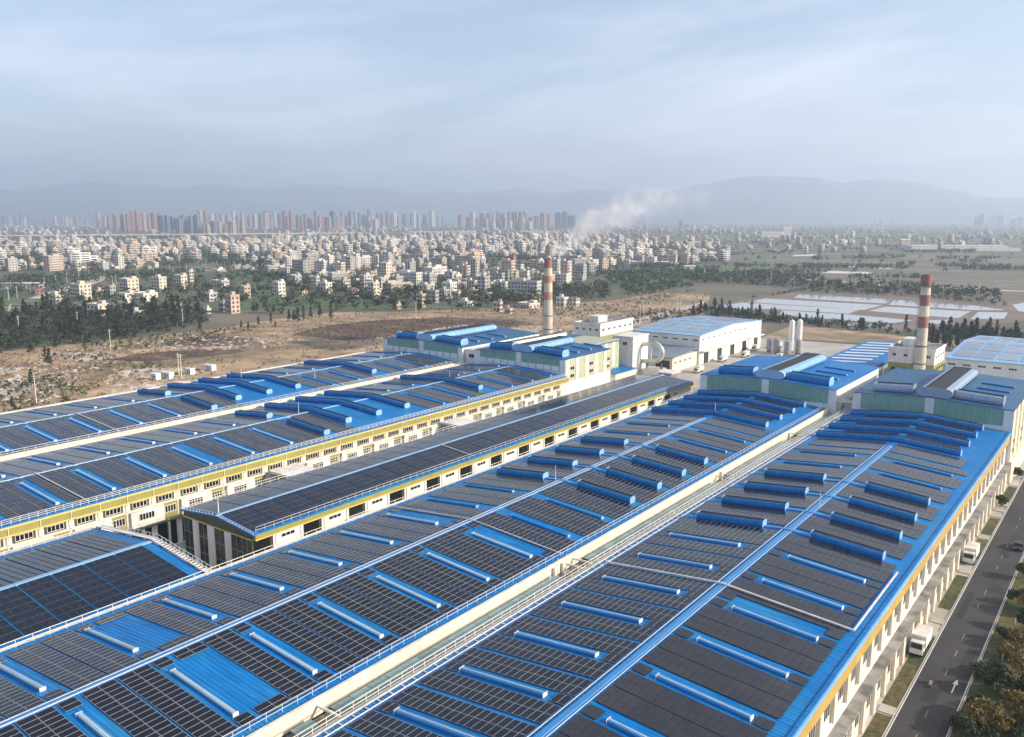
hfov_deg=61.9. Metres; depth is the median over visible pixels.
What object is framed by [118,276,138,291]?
house
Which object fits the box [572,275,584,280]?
house
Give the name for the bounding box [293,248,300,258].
house
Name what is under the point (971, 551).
parked truck
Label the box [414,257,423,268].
house
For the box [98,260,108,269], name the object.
house
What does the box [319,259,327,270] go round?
house
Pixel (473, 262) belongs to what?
house
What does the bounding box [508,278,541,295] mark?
house
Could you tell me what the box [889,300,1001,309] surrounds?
pond
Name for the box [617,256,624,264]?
house
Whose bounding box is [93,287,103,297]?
house
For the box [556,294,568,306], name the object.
house
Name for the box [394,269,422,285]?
house
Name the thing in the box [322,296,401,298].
field
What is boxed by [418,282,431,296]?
house
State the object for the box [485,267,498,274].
house
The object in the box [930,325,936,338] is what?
casuarina tree
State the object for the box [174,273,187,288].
house
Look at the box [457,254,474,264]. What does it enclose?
house
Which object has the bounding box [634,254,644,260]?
house
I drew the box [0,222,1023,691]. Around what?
ground
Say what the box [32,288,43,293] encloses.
house
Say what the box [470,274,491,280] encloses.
house
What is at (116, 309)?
casuarina tree
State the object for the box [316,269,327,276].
house
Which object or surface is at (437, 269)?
house
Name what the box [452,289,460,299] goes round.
house
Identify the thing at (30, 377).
casuarina tree
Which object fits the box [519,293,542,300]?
house
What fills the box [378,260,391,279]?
house
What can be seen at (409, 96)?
sky
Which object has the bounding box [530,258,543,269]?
house
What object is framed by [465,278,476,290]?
house
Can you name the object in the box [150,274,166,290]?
house
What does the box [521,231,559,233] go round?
shed
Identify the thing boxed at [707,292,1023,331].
pond bank
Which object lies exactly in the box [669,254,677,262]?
house
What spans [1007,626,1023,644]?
verge shrub
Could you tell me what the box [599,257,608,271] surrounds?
house
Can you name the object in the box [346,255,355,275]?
house
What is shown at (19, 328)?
casuarina tree
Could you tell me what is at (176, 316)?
casuarina tree
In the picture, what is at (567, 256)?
house
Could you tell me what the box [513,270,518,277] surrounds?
house
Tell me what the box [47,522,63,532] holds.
window
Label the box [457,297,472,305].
house
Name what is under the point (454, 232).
shed
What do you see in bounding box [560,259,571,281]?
house
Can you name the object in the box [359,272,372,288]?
house
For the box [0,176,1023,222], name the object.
hills
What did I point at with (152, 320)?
casuarina tree
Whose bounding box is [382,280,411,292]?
house
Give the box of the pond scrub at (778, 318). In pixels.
[619,286,1023,337]
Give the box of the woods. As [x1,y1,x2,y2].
[0,226,1023,312]
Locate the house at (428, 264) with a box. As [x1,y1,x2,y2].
[422,262,431,270]
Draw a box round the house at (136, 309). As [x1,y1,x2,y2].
[125,307,143,313]
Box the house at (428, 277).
[422,272,436,286]
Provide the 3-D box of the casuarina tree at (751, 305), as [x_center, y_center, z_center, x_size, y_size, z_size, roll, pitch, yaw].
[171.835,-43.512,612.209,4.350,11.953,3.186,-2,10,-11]
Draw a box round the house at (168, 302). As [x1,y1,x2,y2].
[163,300,181,306]
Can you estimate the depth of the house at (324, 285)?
791.94 m
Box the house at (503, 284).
[494,279,507,290]
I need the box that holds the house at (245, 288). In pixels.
[239,283,250,297]
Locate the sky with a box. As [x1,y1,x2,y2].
[0,0,1023,198]
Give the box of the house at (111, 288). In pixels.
[104,283,115,296]
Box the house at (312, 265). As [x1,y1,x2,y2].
[310,262,313,270]
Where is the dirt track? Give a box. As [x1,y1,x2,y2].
[633,301,705,325]
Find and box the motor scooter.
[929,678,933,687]
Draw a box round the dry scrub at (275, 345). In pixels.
[0,289,708,412]
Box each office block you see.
[573,314,633,337]
[887,336,945,371]
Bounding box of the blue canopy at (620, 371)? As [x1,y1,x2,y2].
[610,365,636,380]
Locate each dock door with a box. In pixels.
[704,352,708,362]
[717,348,721,358]
[730,344,734,354]
[742,341,745,350]
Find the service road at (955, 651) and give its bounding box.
[883,478,1023,736]
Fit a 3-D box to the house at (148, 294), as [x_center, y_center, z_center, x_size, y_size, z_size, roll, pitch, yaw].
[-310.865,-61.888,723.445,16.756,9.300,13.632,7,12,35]
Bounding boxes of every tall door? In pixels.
[253,537,270,554]
[304,519,318,535]
[349,503,362,517]
[390,489,401,503]
[427,477,437,490]
[460,465,469,477]
[491,454,499,466]
[519,445,526,455]
[545,436,551,446]
[568,427,575,437]
[591,420,596,428]
[611,413,616,421]
[630,406,635,414]
[648,400,652,408]
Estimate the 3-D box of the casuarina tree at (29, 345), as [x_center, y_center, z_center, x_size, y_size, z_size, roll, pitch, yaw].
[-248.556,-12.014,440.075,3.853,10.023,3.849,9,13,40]
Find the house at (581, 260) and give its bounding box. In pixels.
[570,257,590,264]
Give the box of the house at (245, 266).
[241,264,249,270]
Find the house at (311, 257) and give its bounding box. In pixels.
[304,253,315,262]
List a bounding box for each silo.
[789,320,795,352]
[796,319,802,339]
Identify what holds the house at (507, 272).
on the ground at (726, 290)
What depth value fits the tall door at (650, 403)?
272.10 m
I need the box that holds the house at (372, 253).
[363,250,382,255]
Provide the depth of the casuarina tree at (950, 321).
502.38 m
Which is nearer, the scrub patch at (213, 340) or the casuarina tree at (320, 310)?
the scrub patch at (213, 340)
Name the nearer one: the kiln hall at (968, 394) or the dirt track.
the kiln hall at (968, 394)
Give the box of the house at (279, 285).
[272,279,285,296]
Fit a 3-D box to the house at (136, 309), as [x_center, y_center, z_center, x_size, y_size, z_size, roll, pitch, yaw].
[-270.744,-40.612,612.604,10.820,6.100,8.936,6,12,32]
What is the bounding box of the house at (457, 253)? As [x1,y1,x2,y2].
[454,251,464,265]
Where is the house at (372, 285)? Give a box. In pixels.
[367,280,379,297]
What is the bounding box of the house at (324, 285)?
[318,280,331,293]
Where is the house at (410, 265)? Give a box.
[405,260,415,271]
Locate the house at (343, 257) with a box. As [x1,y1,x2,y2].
[341,254,348,261]
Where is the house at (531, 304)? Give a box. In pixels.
[517,300,539,308]
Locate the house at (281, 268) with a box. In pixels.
[278,265,289,275]
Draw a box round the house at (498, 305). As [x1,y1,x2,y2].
[493,299,502,311]
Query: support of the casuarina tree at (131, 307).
on the ground at (726, 290)
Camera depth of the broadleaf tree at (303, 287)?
764.19 m
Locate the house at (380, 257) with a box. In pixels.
[379,254,394,265]
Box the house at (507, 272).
[498,267,509,280]
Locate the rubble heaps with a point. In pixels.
(140, 374)
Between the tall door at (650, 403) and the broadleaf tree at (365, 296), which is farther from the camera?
the broadleaf tree at (365, 296)
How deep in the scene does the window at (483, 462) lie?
204.17 m
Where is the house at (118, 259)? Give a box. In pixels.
[112,254,124,268]
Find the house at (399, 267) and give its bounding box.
[396,265,404,270]
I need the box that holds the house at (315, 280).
[310,274,319,286]
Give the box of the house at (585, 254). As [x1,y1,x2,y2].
[582,251,590,256]
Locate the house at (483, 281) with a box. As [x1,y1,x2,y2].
[477,273,489,293]
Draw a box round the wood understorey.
[0,304,211,352]
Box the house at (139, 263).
[131,261,143,267]
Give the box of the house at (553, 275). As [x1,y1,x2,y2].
[542,274,554,283]
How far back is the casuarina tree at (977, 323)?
502.46 m
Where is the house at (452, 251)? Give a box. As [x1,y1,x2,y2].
[449,248,457,254]
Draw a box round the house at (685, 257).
[682,252,690,264]
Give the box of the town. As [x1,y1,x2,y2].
[0,223,1021,239]
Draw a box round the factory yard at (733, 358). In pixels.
[163,328,1023,736]
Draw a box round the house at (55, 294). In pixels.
[48,291,63,302]
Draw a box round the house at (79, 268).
[74,266,89,270]
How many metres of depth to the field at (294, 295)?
774.23 m
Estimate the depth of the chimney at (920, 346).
312.55 m
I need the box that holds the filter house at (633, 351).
[613,332,648,374]
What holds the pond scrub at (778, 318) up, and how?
on the pond bank
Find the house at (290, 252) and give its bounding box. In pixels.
[287,249,296,258]
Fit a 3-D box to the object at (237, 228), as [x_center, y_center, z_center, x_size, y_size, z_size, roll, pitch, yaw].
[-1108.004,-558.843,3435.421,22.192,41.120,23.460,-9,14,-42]
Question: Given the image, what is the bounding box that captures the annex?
[648,344,697,369]
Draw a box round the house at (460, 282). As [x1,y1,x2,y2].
[455,279,466,290]
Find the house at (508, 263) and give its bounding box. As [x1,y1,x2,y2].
[501,258,515,278]
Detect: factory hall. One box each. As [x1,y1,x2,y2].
[0,350,462,458]
[0,362,568,552]
[0,388,836,736]
[0,521,211,648]
[180,372,693,572]
[294,409,1010,736]
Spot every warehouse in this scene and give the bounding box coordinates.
[633,315,764,364]
[945,335,1023,379]
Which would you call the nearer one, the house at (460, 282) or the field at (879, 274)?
the house at (460, 282)
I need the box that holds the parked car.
[1013,540,1023,551]
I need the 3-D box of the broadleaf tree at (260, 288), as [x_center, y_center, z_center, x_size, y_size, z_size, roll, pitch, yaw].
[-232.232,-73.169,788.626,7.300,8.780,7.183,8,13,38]
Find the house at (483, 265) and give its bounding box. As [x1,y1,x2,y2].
[480,262,487,270]
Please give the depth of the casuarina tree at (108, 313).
569.19 m
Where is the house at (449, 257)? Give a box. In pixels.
[440,254,453,266]
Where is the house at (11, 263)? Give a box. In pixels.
[4,256,17,270]
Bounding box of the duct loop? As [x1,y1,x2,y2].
[641,341,665,374]
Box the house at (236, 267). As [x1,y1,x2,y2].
[233,264,241,270]
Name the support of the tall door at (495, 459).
in the factory hall at (221, 530)
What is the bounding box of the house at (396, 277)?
[390,274,403,280]
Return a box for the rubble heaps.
[0,323,561,407]
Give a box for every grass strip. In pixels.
[763,325,960,348]
[862,712,891,736]
[882,637,934,706]
[938,575,967,609]
[976,539,987,558]
[981,518,999,534]
[1003,486,1016,498]
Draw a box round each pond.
[175,264,213,269]
[708,302,857,313]
[749,298,880,309]
[780,310,910,322]
[782,319,893,327]
[794,294,891,303]
[870,307,969,317]
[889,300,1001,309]
[929,319,954,323]
[971,312,1007,318]
[1013,303,1023,311]
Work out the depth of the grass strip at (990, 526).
196.06 m
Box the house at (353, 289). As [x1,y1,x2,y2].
[346,287,358,296]
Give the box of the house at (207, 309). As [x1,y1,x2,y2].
[204,305,210,313]
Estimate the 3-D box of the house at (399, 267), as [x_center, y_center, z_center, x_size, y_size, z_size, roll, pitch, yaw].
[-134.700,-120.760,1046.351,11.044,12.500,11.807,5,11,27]
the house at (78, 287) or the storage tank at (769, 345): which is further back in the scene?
the house at (78, 287)
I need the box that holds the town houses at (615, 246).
[0,231,1023,269]
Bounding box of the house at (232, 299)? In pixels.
[224,291,239,313]
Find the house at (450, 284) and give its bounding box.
[442,279,456,297]
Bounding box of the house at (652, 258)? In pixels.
[647,255,656,266]
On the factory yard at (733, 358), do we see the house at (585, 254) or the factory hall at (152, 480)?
the factory hall at (152, 480)
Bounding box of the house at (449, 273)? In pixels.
[444,269,456,281]
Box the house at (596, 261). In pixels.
[587,257,598,266]
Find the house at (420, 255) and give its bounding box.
[406,253,426,258]
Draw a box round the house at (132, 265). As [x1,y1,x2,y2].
[128,263,140,267]
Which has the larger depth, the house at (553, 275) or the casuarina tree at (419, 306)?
the house at (553, 275)
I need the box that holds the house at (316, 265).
[314,259,321,271]
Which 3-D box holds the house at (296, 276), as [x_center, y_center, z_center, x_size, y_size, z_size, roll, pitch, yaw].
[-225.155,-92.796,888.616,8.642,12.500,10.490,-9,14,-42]
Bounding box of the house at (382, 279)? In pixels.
[375,275,388,287]
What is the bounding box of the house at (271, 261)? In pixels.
[265,259,278,264]
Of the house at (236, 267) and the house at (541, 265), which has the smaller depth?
the house at (541, 265)
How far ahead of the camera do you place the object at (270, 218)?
5939.52 m
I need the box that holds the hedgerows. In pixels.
[7,237,1023,285]
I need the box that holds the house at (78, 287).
[69,281,91,299]
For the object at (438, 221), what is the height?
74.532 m
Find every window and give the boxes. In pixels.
[15,531,32,541]
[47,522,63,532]
[77,514,92,524]
[105,507,120,516]
[113,518,125,526]
[132,499,146,508]
[139,510,154,520]
[158,492,171,501]
[165,503,175,512]
[182,486,195,494]
[189,496,202,506]
[206,480,218,487]
[212,490,221,498]
[228,473,239,481]
[234,483,246,492]
[249,468,260,475]
[255,477,263,486]
[269,462,280,469]
[281,529,294,537]
[289,457,299,464]
[307,452,317,458]
[313,461,323,468]
[325,447,334,454]
[329,512,340,519]
[330,456,337,463]
[342,442,351,449]
[347,451,356,459]
[359,438,367,444]
[363,447,369,453]
[372,497,382,504]
[374,434,382,439]
[379,442,387,449]
[390,430,397,435]
[404,426,411,431]
[409,434,416,440]
[410,484,419,490]
[418,422,425,427]
[432,418,438,423]
[436,426,443,432]
[445,415,451,420]
[445,472,454,477]
[457,411,464,416]
[477,460,485,466]
[809,724,815,736]
[823,702,830,724]
[838,684,843,701]
[851,666,855,682]
[854,714,858,729]
[863,649,867,664]
[866,694,870,709]
[874,633,878,648]
[877,678,880,691]
[884,618,888,633]
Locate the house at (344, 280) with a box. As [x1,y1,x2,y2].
[337,277,350,288]
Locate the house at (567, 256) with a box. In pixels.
[560,254,580,259]
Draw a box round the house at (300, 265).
[292,258,310,274]
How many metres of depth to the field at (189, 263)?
1308.81 m
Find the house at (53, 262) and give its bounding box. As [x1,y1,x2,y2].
[43,254,63,270]
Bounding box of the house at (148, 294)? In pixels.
[135,290,157,301]
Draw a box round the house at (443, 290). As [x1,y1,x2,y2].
[438,286,449,301]
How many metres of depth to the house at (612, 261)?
1219.91 m
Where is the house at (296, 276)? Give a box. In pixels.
[290,273,301,284]
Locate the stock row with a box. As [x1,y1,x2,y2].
[776,353,796,356]
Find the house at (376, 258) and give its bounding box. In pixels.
[373,254,378,265]
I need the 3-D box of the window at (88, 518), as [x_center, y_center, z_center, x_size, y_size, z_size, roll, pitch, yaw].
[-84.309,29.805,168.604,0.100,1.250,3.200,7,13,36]
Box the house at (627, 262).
[624,259,630,267]
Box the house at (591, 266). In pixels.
[586,261,595,273]
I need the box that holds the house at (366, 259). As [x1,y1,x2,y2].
[360,255,373,268]
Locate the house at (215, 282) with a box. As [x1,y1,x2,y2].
[211,278,228,287]
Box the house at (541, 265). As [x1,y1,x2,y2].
[537,261,544,271]
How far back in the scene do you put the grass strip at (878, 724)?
119.31 m
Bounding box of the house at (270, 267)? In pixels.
[264,263,279,272]
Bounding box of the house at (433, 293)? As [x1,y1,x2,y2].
[428,287,438,302]
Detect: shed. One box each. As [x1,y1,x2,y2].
[0,282,45,288]
[408,231,475,233]
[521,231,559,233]
[631,261,668,265]
[657,369,680,377]
[682,265,694,269]
[760,232,780,237]
[782,227,791,234]
[827,341,894,375]
[899,239,910,247]
[901,245,1007,248]
[970,248,1020,250]
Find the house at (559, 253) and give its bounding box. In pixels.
[555,251,564,258]
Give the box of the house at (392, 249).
[385,247,396,252]
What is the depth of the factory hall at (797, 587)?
122.74 m
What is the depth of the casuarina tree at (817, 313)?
549.38 m
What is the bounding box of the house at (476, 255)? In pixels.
[468,252,479,270]
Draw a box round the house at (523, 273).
[518,268,529,277]
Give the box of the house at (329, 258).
[323,254,333,264]
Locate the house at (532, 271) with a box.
[524,267,535,277]
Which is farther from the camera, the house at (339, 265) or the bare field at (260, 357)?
the house at (339, 265)
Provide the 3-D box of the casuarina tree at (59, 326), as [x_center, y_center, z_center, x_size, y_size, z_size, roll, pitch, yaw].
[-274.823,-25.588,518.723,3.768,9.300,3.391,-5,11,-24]
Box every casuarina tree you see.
[0,297,5,320]
[9,310,19,328]
[10,397,14,408]
[15,330,22,349]
[17,323,25,337]
[23,303,29,315]
[26,336,33,354]
[27,369,35,385]
[30,310,35,323]
[38,313,46,329]
[40,294,45,309]
[41,346,46,362]
[43,292,49,312]
[45,348,52,365]
[52,332,58,349]
[57,319,62,333]
[60,309,68,323]
[66,305,69,314]
[73,318,79,334]
[76,312,82,323]
[78,320,84,337]
[83,332,88,344]
[88,310,95,328]
[98,318,106,337]
[99,327,105,341]
[106,308,111,321]
[113,305,119,319]
[117,315,125,334]
[121,296,126,308]
[125,324,130,335]
[129,302,134,314]
[131,326,135,339]
[137,315,143,327]
[142,296,148,307]
[150,296,154,312]
[150,316,154,329]
[151,304,156,315]
[165,305,169,316]
[169,294,175,312]
[171,315,176,326]
[173,295,181,312]
[174,310,178,322]
[186,304,190,317]
[197,317,201,331]
[295,307,301,324]
[317,304,322,315]
[329,301,333,320]
[392,299,397,309]
[417,299,422,309]
[712,298,716,310]
[750,300,753,312]
[814,308,820,322]
[839,313,843,326]
[861,318,865,328]
[903,315,908,333]
[927,322,931,342]
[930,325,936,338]
[930,333,934,342]
[934,330,939,342]
[940,320,944,336]
[941,333,947,343]
[946,324,953,343]
[947,316,953,333]
[947,333,952,349]
[951,321,959,337]
[954,334,959,346]
[959,318,968,338]
[959,321,966,340]
[961,331,968,341]
[967,321,974,337]
[970,328,976,337]
[975,317,979,333]
[982,324,989,335]
[988,326,995,335]
[1004,329,1010,336]
[1011,322,1019,336]
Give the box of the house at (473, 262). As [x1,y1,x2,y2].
[467,257,478,275]
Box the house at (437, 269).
[424,264,446,281]
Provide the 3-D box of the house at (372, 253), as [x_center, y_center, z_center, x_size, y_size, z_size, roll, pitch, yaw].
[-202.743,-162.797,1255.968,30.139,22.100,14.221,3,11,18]
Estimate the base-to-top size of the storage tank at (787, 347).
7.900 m
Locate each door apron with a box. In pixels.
[877,703,896,715]
[929,616,944,624]
[932,630,938,636]
[958,568,971,574]
[978,535,989,539]
[991,513,1001,517]
[994,508,1004,511]
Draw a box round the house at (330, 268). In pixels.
[326,265,333,271]
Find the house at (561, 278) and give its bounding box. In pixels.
[552,271,570,283]
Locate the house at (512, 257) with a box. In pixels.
[505,254,516,263]
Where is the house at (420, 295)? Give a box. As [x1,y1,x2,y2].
[416,291,425,306]
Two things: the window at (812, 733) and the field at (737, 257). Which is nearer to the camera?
the window at (812, 733)
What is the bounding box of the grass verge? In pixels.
[950,559,1023,736]
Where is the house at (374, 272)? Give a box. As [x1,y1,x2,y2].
[368,269,376,276]
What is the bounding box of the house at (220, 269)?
[212,267,225,271]
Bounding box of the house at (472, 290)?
[468,287,478,297]
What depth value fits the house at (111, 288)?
755.35 m
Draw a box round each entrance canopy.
[269,463,316,477]
[346,510,373,520]
[441,417,477,426]
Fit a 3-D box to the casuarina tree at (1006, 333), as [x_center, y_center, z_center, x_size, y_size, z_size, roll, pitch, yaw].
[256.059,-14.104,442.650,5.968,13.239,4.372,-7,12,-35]
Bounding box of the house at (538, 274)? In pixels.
[533,271,543,282]
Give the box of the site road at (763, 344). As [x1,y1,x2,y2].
[738,339,852,354]
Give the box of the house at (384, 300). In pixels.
[382,296,389,303]
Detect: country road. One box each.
[4,270,211,310]
[671,268,1023,291]
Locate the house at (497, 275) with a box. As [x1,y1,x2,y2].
[491,271,504,280]
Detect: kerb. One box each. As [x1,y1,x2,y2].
[882,476,1023,736]
[948,556,1023,736]
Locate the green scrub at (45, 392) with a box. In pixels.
[0,291,675,411]
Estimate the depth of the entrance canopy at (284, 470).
202.26 m
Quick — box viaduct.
[0,232,355,237]
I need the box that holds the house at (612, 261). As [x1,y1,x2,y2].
[608,258,616,265]
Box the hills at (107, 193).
[0,181,633,206]
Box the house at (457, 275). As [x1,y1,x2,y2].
[438,272,461,281]
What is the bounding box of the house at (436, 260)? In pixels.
[429,256,446,265]
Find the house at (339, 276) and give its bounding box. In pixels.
[334,273,345,279]
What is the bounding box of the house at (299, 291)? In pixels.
[297,287,307,294]
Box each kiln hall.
[383,323,539,362]
[475,332,619,394]
[700,352,879,414]
[852,366,1023,483]
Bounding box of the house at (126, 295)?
[116,290,135,301]
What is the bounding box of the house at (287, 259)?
[282,255,293,266]
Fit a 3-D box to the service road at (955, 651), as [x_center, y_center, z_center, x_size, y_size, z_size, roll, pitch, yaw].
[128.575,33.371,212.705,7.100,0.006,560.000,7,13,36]
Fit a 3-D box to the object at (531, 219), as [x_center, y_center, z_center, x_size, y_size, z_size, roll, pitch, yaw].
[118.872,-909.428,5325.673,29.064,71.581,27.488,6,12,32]
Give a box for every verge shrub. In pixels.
[949,710,999,736]
[966,692,989,714]
[966,697,1015,732]
[969,659,1008,678]
[979,665,1017,693]
[995,494,1008,505]
[995,626,1011,639]
[995,688,1023,713]
[996,641,1023,659]
[1003,710,1023,736]
[1006,588,1023,603]
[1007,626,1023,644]
[1008,652,1023,674]
[1008,674,1023,692]
[1014,466,1023,477]
[1015,562,1023,573]
[1015,708,1023,727]
[1016,592,1023,605]
[1016,608,1023,628]
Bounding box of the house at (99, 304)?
[86,300,107,317]
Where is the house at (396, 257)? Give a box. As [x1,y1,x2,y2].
[394,255,400,263]
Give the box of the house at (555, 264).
[552,257,560,270]
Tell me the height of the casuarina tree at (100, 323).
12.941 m
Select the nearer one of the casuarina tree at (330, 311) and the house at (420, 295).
the casuarina tree at (330, 311)
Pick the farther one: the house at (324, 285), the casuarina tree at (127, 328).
the house at (324, 285)
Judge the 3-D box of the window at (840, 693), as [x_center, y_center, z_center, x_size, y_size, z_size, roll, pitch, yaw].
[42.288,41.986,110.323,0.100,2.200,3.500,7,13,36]
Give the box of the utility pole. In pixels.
[31,374,36,402]
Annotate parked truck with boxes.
[693,365,703,372]
[718,355,726,361]
[741,350,749,357]
[751,344,759,350]
[909,623,932,656]
[962,541,979,564]
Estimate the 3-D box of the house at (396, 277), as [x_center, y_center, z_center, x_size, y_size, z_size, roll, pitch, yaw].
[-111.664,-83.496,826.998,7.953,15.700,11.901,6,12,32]
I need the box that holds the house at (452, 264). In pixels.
[450,260,454,268]
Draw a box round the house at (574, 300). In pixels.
[569,296,579,305]
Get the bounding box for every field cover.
[793,254,815,255]
[822,271,870,273]
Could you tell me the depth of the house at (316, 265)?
1057.59 m
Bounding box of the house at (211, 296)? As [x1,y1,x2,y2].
[204,290,216,301]
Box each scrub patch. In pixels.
[104,348,250,361]
[156,336,253,346]
[293,318,536,340]
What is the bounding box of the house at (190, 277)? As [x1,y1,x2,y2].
[186,268,193,286]
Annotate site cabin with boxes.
[149,372,160,379]
[161,371,173,378]
[184,367,194,374]
[203,363,215,370]
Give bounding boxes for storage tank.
[766,337,773,352]
[773,337,780,353]
[784,340,791,354]
[795,339,802,354]
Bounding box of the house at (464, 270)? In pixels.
[458,263,470,277]
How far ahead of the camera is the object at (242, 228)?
3517.78 m
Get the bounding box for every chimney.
[542,259,552,334]
[912,274,933,369]
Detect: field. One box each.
[0,290,767,412]
[3,298,44,300]
[4,301,41,303]
[9,308,62,310]
[10,304,78,307]
[140,274,225,277]
[145,271,180,273]
[161,263,265,267]
[176,261,245,264]
[186,267,262,270]
[186,270,262,273]
[210,300,356,303]
[210,303,314,307]
[211,306,370,310]
[217,294,303,296]
[217,297,319,300]
[230,273,263,275]
[316,293,405,295]
[320,303,385,305]
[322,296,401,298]
[371,306,407,309]
[577,280,629,282]
[592,282,692,286]
[596,277,652,279]
[605,289,682,293]
[616,266,671,269]
[618,285,695,289]
[644,278,693,281]
[669,264,765,268]
[680,259,765,261]
[683,289,695,292]
[699,261,764,264]
[718,268,742,270]
[730,256,753,258]
[738,252,766,253]
[745,250,938,257]
[745,255,1023,265]
[745,267,939,274]
[745,282,812,286]
[745,285,902,292]
[747,253,899,258]
[747,269,889,275]
[747,277,919,283]
[748,254,766,256]
[752,258,897,264]
[753,261,961,268]
[753,264,841,268]
[819,275,1023,283]
[824,284,905,289]
[843,283,1023,289]
[844,267,1023,273]
[899,274,1007,279]
[901,257,935,259]
[903,262,952,265]
[904,290,1023,296]
[934,281,1018,286]
[941,272,1023,276]
[944,259,1023,262]
[946,256,1023,260]
[988,290,1023,292]
[989,268,1023,270]
[1009,277,1023,279]
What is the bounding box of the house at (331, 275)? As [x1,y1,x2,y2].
[327,270,342,282]
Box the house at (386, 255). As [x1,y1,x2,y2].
[382,251,391,261]
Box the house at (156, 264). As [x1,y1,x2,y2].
[149,261,158,267]
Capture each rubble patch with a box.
[0,364,24,375]
[0,374,37,400]
[39,352,118,361]
[117,380,189,392]
[120,366,183,374]
[415,325,469,331]
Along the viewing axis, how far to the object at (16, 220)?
7550.88 m
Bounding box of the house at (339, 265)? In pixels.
[334,261,345,271]
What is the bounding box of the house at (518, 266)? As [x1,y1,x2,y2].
[515,264,523,269]
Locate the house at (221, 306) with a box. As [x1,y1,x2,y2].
[218,299,225,311]
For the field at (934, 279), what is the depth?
973.13 m
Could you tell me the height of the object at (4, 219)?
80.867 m
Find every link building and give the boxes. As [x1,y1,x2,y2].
[465,336,533,363]
[837,399,851,411]
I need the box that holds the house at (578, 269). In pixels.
[572,263,586,279]
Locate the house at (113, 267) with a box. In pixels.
[109,265,119,269]
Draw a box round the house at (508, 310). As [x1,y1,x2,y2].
[504,305,512,313]
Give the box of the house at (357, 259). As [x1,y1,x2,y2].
[350,252,359,268]
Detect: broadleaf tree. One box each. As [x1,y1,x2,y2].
[0,329,9,343]
[20,314,29,320]
[21,304,33,310]
[33,309,40,318]
[44,313,53,321]
[59,300,68,308]
[62,314,74,321]
[93,309,103,315]
[122,303,130,307]
[149,316,158,322]
[239,295,247,304]
[256,285,263,293]
[300,285,310,291]
[337,286,347,293]
[363,293,373,304]
[386,296,397,305]
[424,299,431,307]
[503,294,511,299]
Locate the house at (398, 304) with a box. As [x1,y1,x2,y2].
[392,301,401,308]
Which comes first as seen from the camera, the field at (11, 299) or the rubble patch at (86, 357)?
the rubble patch at (86, 357)

